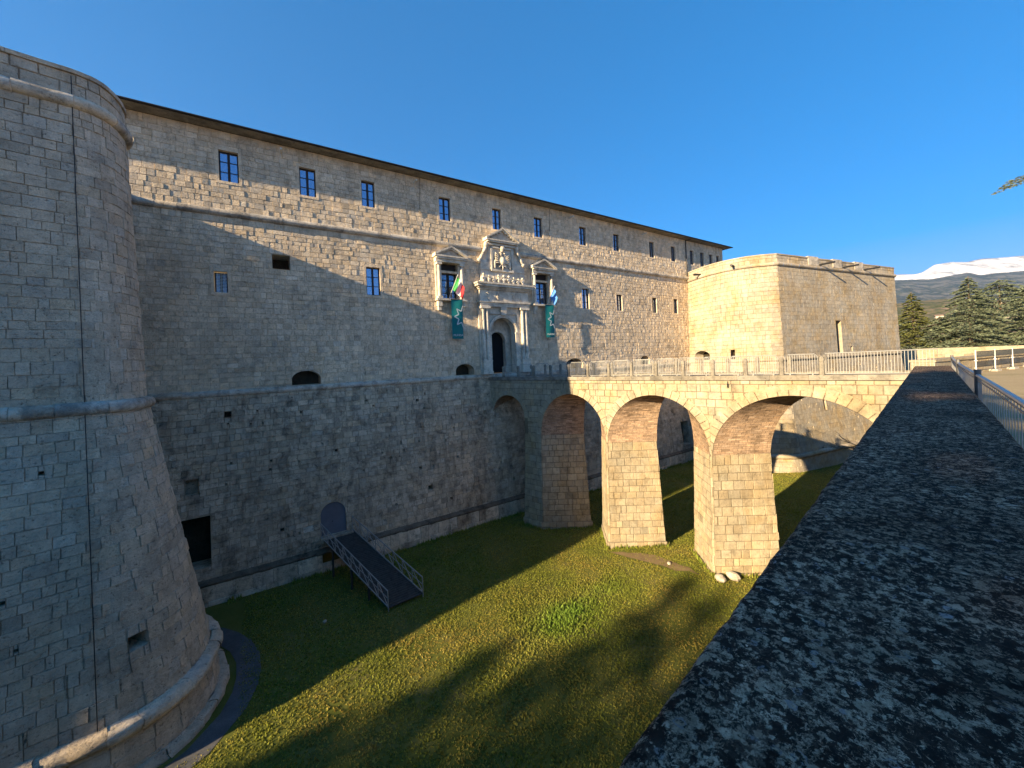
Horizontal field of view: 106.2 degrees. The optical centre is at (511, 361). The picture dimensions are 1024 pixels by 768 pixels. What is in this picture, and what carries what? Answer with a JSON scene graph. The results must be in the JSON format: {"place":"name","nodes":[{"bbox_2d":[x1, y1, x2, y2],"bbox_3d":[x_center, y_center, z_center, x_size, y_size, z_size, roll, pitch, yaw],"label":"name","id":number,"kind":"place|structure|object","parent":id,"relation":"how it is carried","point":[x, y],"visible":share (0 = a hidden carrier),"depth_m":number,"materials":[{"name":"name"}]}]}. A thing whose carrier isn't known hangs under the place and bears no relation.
{"place":"outdoors","nodes":[
{"label":"outdoors","id":0,"kind":"place"},
{"bbox_2d":[164,627,260,767],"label":"path","id":1,"kind":"structure","parent":0,"point":[214,732],"depth_m":15.54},
{"bbox_2d":[157,459,842,767],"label":"moat floor","id":2,"kind":"structure","parent":0,"point":[230,616],"depth_m":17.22,"materials":[{"name":"plant"}]},
{"bbox_2d":[0,46,229,767],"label":"bastion","id":3,"kind":"object","parent":2,"relation":"on","point":[112,653],"visible":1,"depth_m":12.92,"materials":[{"name":"stone"}]},
{"bbox_2d":[10,85,732,607],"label":"castle building","id":4,"kind":"structure","parent":2,"relation":"on","point":[312,363],"depth_m":27.50,"materials":[{"name":"stone"}]},
{"bbox_2d":[210,267,230,294],"bbox_3d":[-18.165,-4.952,24.019,1.010,1.660,0.510,-2,0,-33],"label":"window","id":5,"kind":"structure","parent":4,"relation":"in","point":[222,286],"depth_m":24.03,"materials":[{"name":"grey wood"}]},
{"bbox_2d":[215,145,241,186],"bbox_3d":[-17.882,-12.275,24.287,1.340,2.290,0.310,-2,0,-33],"label":"window","id":6,"kind":"structure","parent":4,"relation":"in","point":[229,166],"depth_m":24.32,"materials":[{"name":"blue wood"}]},
{"bbox_2d":[296,163,318,199],"bbox_3d":[-14.199,-12.430,26.708,1.340,2.290,0.310,-2,0,-33],"label":"window","id":7,"kind":"structure","parent":4,"relation":"in","point":[307,179],"depth_m":26.75,"materials":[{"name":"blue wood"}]},
{"bbox_2d":[321,502,346,535],"bbox_3d":[-12.110,10.545,26.061,1.550,2.045,0.317,-2,0,-33],"label":"basement door","id":8,"kind":"structure","parent":4,"relation":"in","point":[333,516],"depth_m":26.05,"materials":[{"name":"grey paint"}]},
{"bbox_2d":[358,176,377,210],"bbox_3d":[-10.848,-12.571,28.911,1.290,2.290,0.310,-2,0,-33],"label":"window","id":9,"kind":"structure","parent":4,"relation":"in","point":[368,187],"depth_m":28.96,"materials":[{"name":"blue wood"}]},
{"bbox_2d":[363,264,382,297],"bbox_3d":[-10.478,-6.040,28.974,1.340,2.470,0.310,-2,0,-33],"label":"window","id":10,"kind":"structure","parent":4,"relation":"in","point":[373,288],"depth_m":29.02,"materials":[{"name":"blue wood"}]},
{"bbox_2d":[437,194,452,223],"bbox_3d":[-5.696,-12.787,32.299,1.350,2.290,0.310,-2,0,-33],"label":"window","id":11,"kind":"structure","parent":4,"relation":"in","point":[444,203],"depth_m":32.36,"materials":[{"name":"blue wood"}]},
{"bbox_2d":[432,245,467,310],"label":"window","id":12,"kind":"structure","parent":4,"relation":"in","point":[445,274],"depth_m":32.12,"materials":[{"name":"white stone"}]},
{"bbox_2d":[449,275,463,298],"bbox_3d":[-4.638,-6.184,32.018,1.252,2.036,0.593,-2,0,-17],"label":"flag","id":13,"kind":"object","parent":4,"relation":"attached to","point":[458,288],"visible":0.97,"depth_m":32.04,"materials":[{"name":"multicoloured fabric"}]},
{"bbox_2d":[451,299,463,338],"bbox_3d":[-4.570,-3.561,31.987,1.120,3.338,0.288,-2,0,-33],"label":"banner","id":14,"kind":"object","parent":4,"relation":"hanging from","point":[457,317],"visible":1,"depth_m":31.89,"materials":[{"name":"teal fabric"}]},
{"bbox_2d":[490,205,502,230],"bbox_3d":[-1.449,-12.966,35.092,1.280,2.290,0.310,-2,0,-33],"label":"window","id":15,"kind":"structure","parent":4,"relation":"in","point":[496,212],"depth_m":35.16,"materials":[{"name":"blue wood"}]},
{"bbox_2d":[532,214,543,239],"bbox_3d":[2.492,-13.131,37.682,1.360,2.290,0.310,-2,0,-33],"label":"window","id":16,"kind":"structure","parent":4,"relation":"in","point":[537,221],"depth_m":37.76,"materials":[{"name":"blue wood"}]},
{"bbox_2d":[529,259,556,313],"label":"window","id":17,"kind":"structure","parent":4,"relation":"in","point":[544,267],"depth_m":37.58,"materials":[{"name":"beige stone"}]},
{"bbox_2d":[545,304,554,336],"bbox_3d":[3.657,-3.966,37.398,1.150,3.218,0.288,-2,0,-33],"label":"banner","id":18,"kind":"object","parent":4,"relation":"hanging from","point":[549,315],"visible":1,"depth_m":37.30,"materials":[{"name":"teal fabric"}]},
{"bbox_2d":[547,286,557,306],"bbox_3d":[3.963,-6.378,37.818,1.073,2.011,0.373,-2,0,19],"label":"flag","id":19,"kind":"object","parent":4,"relation":"attached to","point":[553,297],"visible":0.98,"depth_m":37.73,"materials":[{"name":"blue fabric"}]},
{"bbox_2d":[578,224,587,246],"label":"window","id":20,"kind":"structure","parent":4,"relation":"in","point":[582,236],"depth_m":41.04,"materials":[{"name":"blue wood"}]},
{"bbox_2d":[581,286,590,310],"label":"window","id":21,"kind":"structure","parent":4,"relation":"in","point":[585,298],"depth_m":41.11,"materials":[{"name":"blue wood"}]},
{"bbox_2d":[612,232,620,252],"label":"window","id":22,"kind":"structure","parent":4,"relation":"in","point":[615,241],"depth_m":43.93,"materials":[{"name":"blue wood"}]},
{"bbox_2d":[615,293,623,311],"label":"window","id":23,"kind":"structure","parent":4,"relation":"in","point":[619,296],"depth_m":43.98,"materials":[{"name":"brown wood"}]},
{"bbox_2d":[648,240,654,258],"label":"window","id":24,"kind":"structure","parent":4,"relation":"in","point":[651,244],"depth_m":47.41,"materials":[{"name":"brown wood"}]},
{"bbox_2d":[651,296,657,313],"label":"window","id":25,"kind":"structure","parent":4,"relation":"in","point":[654,305],"depth_m":47.45,"materials":[{"name":"beige stone"}]},
{"bbox_2d":[670,244,676,262],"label":"window","id":26,"kind":"structure","parent":4,"relation":"in","point":[672,247],"depth_m":49.82,"materials":[{"name":"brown wood"}]},
{"bbox_2d":[673,297,678,314],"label":"window","id":27,"kind":"structure","parent":4,"relation":"in","point":[675,300],"depth_m":49.81,"materials":[{"name":"beige stone"}]},
{"bbox_2d":[689,249,694,265],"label":"window","id":28,"kind":"structure","parent":4,"relation":"in","point":[691,257],"depth_m":52.11,"materials":[{"name":"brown wood"}]},
{"bbox_2d":[699,251,704,266],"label":"window","id":29,"kind":"structure","parent":4,"relation":"in","point":[701,255],"depth_m":53.47,"materials":[{"name":"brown wood"}]},
{"bbox_2d":[708,253,713,263],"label":"window","id":30,"kind":"structure","parent":4,"relation":"in","point":[710,256],"depth_m":54.66,"materials":[{"name":"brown wood"}]},
{"bbox_2d":[715,254,719,261],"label":"window","id":31,"kind":"structure","parent":4,"relation":"in","point":[717,257],"depth_m":55.60,"materials":[{"name":"wood"}]},
{"bbox_2d":[320,516,423,611],"bbox_3d":[-8.864,12.133,23.623,7.998,3.299,2.052,-2,0,38],"label":"footbridge","id":32,"kind":"object","parent":2,"relation":"on","point":[388,583],"visible":0.98,"depth_m":23.19,"materials":[{"name":"grey metal"}]},
{"bbox_2d":[611,552,698,574],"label":"worn path","id":33,"kind":"structure","parent":2,"relation":"on","point":[653,559],"depth_m":24.34,"materials":[{"name":"soil"}]},
{"bbox_2d":[488,355,911,575],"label":"bridge","id":34,"kind":"structure","parent":2,"relation":"on","point":[734,419],"depth_m":24.63,"materials":[{"name":"stone"}]},
{"bbox_2d":[519,364,532,376],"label":"crowd barrier","id":35,"kind":"object","parent":34,"relation":"on","point":[525,371],"visible":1,"depth_m":31.57,"materials":[{"name":"metal"}]},
{"bbox_2d":[535,363,548,376],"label":"crowd barrier","id":36,"kind":"object","parent":34,"relation":"on","point":[538,368],"visible":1,"depth_m":30.63,"materials":[{"name":"metal"}]},
{"bbox_2d":[552,363,566,376],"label":"crowd barrier","id":37,"kind":"object","parent":34,"relation":"on","point":[555,370],"visible":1,"depth_m":29.46,"materials":[{"name":"metal"}]},
{"bbox_2d":[561,362,574,373],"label":"crowd barrier","id":38,"kind":"object","parent":34,"relation":"on","point":[569,363],"visible":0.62,"depth_m":33.35,"materials":[{"name":"metal"}]},
{"bbox_2d":[570,362,585,376],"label":"crowd barrier","id":39,"kind":"object","parent":34,"relation":"on","point":[582,375],"visible":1,"depth_m":28.31,"materials":[{"name":"metal"}]},
{"bbox_2d":[578,361,591,373],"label":"crowd barrier","id":40,"kind":"object","parent":34,"relation":"on","point":[585,367],"visible":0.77,"depth_m":32.22,"materials":[{"name":"metal"}]},
{"bbox_2d":[589,361,606,376],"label":"crowd barrier","id":41,"kind":"object","parent":34,"relation":"on","point":[591,375],"visible":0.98,"depth_m":27.20,"materials":[{"name":"metal"}]},
{"bbox_2d":[595,360,610,373],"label":"crowd barrier","id":42,"kind":"object","parent":34,"relation":"on","point":[604,367],"visible":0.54,"depth_m":31.29,"materials":[{"name":"metal"}]},
{"bbox_2d":[610,360,629,375],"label":"crowd barrier","id":43,"kind":"object","parent":34,"relation":"on","point":[620,368],"visible":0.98,"depth_m":26.09,"materials":[{"name":"metal"}]},
{"bbox_2d":[615,360,629,373],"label":"crowd barrier","id":44,"kind":"object","parent":34,"relation":"on","point":[622,366],"visible":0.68,"depth_m":30.05,"materials":[{"name":"metal"}]},
{"bbox_2d":[633,359,651,373],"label":"crowd barrier","id":45,"kind":"object","parent":34,"relation":"on","point":[640,365],"visible":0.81,"depth_m":29.04,"materials":[{"name":"metal"}]},
{"bbox_2d":[633,359,653,375],"bbox_3d":[8.641,0.403,25.125,1.368,1.069,0.420,-2,0,42],"label":"crowd barrier","id":46,"kind":"object","parent":34,"relation":"on","point":[644,367],"visible":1,"depth_m":25.02,"materials":[{"name":"metal"}]},
{"bbox_2d":[655,358,672,372],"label":"crowd barrier","id":47,"kind":"object","parent":34,"relation":"on","point":[666,366],"visible":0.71,"depth_m":27.82,"materials":[{"name":"metal"}]},
{"bbox_2d":[658,358,680,375],"bbox_3d":[9.879,0.351,24.043,1.368,1.069,0.420,-2,0,42],"label":"crowd barrier","id":48,"kind":"object","parent":34,"relation":"on","point":[668,366],"visible":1,"depth_m":24.00,"materials":[{"name":"metal"}]},
{"bbox_2d":[678,357,698,372],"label":"crowd barrier","id":49,"kind":"object","parent":34,"relation":"on","point":[690,363],"visible":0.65,"depth_m":26.68,"materials":[{"name":"metal"}]},
{"bbox_2d":[685,357,710,375],"bbox_3d":[11.130,0.298,22.979,1.368,1.069,0.420,-2,0,40],"label":"crowd barrier","id":50,"kind":"object","parent":34,"relation":"on","point":[706,374],"visible":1,"depth_m":22.87,"materials":[{"name":"metal"}]},
{"bbox_2d":[703,356,725,372],"bbox_3d":[13.616,0.194,25.840,1.368,1.069,0.420,-2,0,41],"label":"crowd barrier","id":51,"kind":"object","parent":34,"relation":"on","point":[718,365],"visible":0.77,"depth_m":25.67,"materials":[{"name":"metal"}]},
{"bbox_2d":[715,356,742,375],"bbox_3d":[12.360,0.247,21.885,1.368,1.069,0.420,-2,0,42],"label":"crowd barrier","id":52,"kind":"object","parent":34,"relation":"on","point":[727,363],"visible":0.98,"depth_m":21.85,"materials":[{"name":"metal"}]},
{"bbox_2d":[730,355,754,371],"bbox_3d":[14.855,0.142,24.759,1.368,1.069,0.420,-2,0,41],"label":"crowd barrier","id":53,"kind":"object","parent":34,"relation":"on","point":[741,363],"visible":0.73,"depth_m":24.72,"materials":[{"name":"metal"}]},
{"bbox_2d":[748,355,778,374],"bbox_3d":[13.603,0.195,20.809,1.368,1.069,0.420,-2,0,41],"label":"crowd barrier","id":54,"kind":"object","parent":34,"relation":"on","point":[766,364],"visible":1,"depth_m":20.70,"materials":[{"name":"metal"}]},
{"bbox_2d":[784,354,817,374],"bbox_3d":[14.835,0.143,19.718,1.368,1.069,0.420,-2,0,43],"label":"crowd barrier","id":55,"kind":"object","parent":34,"relation":"on","point":[790,373],"visible":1,"depth_m":19.67,"materials":[{"name":"metal"}]},
{"bbox_2d":[825,348,937,373],"bbox_3d":[16.925,0.025,17.806,3.778,1.074,0.052,-2,0,41],"label":"picket railing","id":56,"kind":"object","parent":34,"relation":"on","point":[877,362],"visible":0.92,"depth_m":17.80,"materials":[{"name":"metal"}]},
{"bbox_2d":[714,573,726,582],"bbox_3d":[11.758,12.211,21.689,0.542,0.395,0.750,-2,0,-5],"label":"loose stone","id":57,"kind":"object","parent":2,"relation":"on","point":[720,577],"visible":1,"depth_m":21.52,"materials":[{"name":"beige stone"}]},
{"bbox_2d":[725,571,740,580],"bbox_3d":[12.538,12.159,21.803,0.602,0.466,0.766,-2,0,-22],"label":"loose stone","id":58,"kind":"object","parent":2,"relation":"on","point":[733,575],"visible":0.99,"depth_m":21.62,"materials":[{"name":"beige stone"}]},
{"bbox_2d":[687,253,903,472],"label":"bastion","id":59,"kind":"object","parent":2,"relation":"on","point":[778,305],"visible":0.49,"depth_m":45.14,"materials":[{"name":"stone"}]},
{"bbox_2d":[619,366,1023,767],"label":"parapet wall","id":60,"kind":"structure","parent":2,"relation":"on","point":[876,620],"depth_m":1.31,"materials":[{"name":"stone"}]},
{"bbox_2d":[824,433,855,449],"bbox_3d":[3.549,0.851,4.137,0.274,0.242,0.248,-2,0,0],"label":"bare shrub","id":61,"kind":"object","parent":60,"relation":"on","point":[843,447],"visible":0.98,"depth_m":4.12,"materials":[{"name":"brown plant"}]},
{"bbox_2d":[900,345,1023,369],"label":"moat wall","id":62,"kind":"structure","parent":2,"relation":"on","point":[956,352],"depth_m":67.55,"materials":[{"name":"stone"}]},
{"bbox_2d":[909,353,1023,372],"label":"parapet wall","id":63,"kind":"structure","parent":2,"relation":"on","point":[987,362],"depth_m":21.83,"materials":[{"name":"stone"}]},
{"bbox_2d":[0,0,1023,274],"label":"sky","id":64,"kind":"structure","parent":0,"point":[871,132],"materials":[{"name":"blue"}]},
{"bbox_2d":[895,271,1023,302],"bbox_3d":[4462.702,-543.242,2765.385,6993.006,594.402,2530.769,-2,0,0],"label":"forested mountain","id":65,"kind":"structure","parent":0,"point":[932,289],"depth_m":2977.20,"materials":[{"name":"grey plant"}]},
{"bbox_2d":[895,256,1023,279],"bbox_3d":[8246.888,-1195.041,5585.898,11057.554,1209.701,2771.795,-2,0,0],"label":"snow mountain","id":66,"kind":"structure","parent":0,"point":[984,266],"depth_m":6130.73,"materials":[{"name":"white snow"}]},
{"bbox_2d":[897,299,1023,346],"bbox_3d":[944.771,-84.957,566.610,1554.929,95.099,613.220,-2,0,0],"label":"wooded hillside","id":67,"kind":"structure","parent":0,"point":[932,308],"depth_m":567.20,"materials":[{"name":"green plant"}]},
{"bbox_2d":[902,345,1023,448],"bbox_3d":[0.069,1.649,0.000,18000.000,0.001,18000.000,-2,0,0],"label":"park ground","id":68,"kind":"structure","parent":0,"point":[1011,380],"depth_m":13.02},
{"bbox_2d":[898,320,925,348],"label":"conifer tree","id":69,"kind":"object","parent":68,"relation":"on","point":[900,337],"visible":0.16,"depth_m":109.89,"materials":[{"name":"green plant"}]},
{"bbox_2d":[898,293,936,347],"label":"conifer tree","id":70,"kind":"object","parent":68,"relation":"on","point":[913,329],"visible":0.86,"depth_m":85.56,"materials":[{"name":"green plant"}]},
{"bbox_2d":[912,316,968,348],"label":"conifer tree","id":71,"kind":"object","parent":68,"relation":"on","point":[930,333],"visible":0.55,"depth_m":81.36,"materials":[{"name":"green plant"}]},
{"bbox_2d":[923,278,1014,348],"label":"conifer tree","id":72,"kind":"object","parent":68,"relation":"on","point":[969,334],"visible":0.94,"depth_m":77.06,"materials":[{"name":"green plant"}]},
{"bbox_2d":[950,355,1023,447],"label":"steel railing","id":73,"kind":"object","parent":68,"relation":"on","point":[958,367],"visible":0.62,"depth_m":6.12,"materials":[{"name":"grey metal"}]},
{"bbox_2d":[956,279,1023,331],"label":"conifer tree","id":74,"kind":"object","parent":68,"relation":"on","point":[1005,290],"visible":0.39,"depth_m":91.12,"materials":[{"name":"green plant"}]},
{"bbox_2d":[960,316,1023,345],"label":"conifer tree","id":75,"kind":"object","parent":68,"relation":"on","point":[999,326],"visible":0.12,"depth_m":86.34,"materials":[{"name":"green plant"}]},
{"bbox_2d":[970,348,1023,373],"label":"fence","id":76,"kind":"object","parent":68,"relation":"on","point":[1012,351],"visible":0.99,"depth_m":21.44,"materials":[{"name":"white metal"}]},
{"bbox_2d":[989,286,1023,345],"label":"conifer tree","id":77,"kind":"object","parent":68,"relation":"on","point":[1016,304],"visible":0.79,"depth_m":80.81,"materials":[{"name":"green plant"}]},
{"bbox_2d":[990,175,1023,194],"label":"conifer tree","id":78,"kind":"object","parent":68,"relation":"on","point":[1011,182],"visible":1,"depth_m":18.82,"materials":[{"name":"green plant"}]}
]}

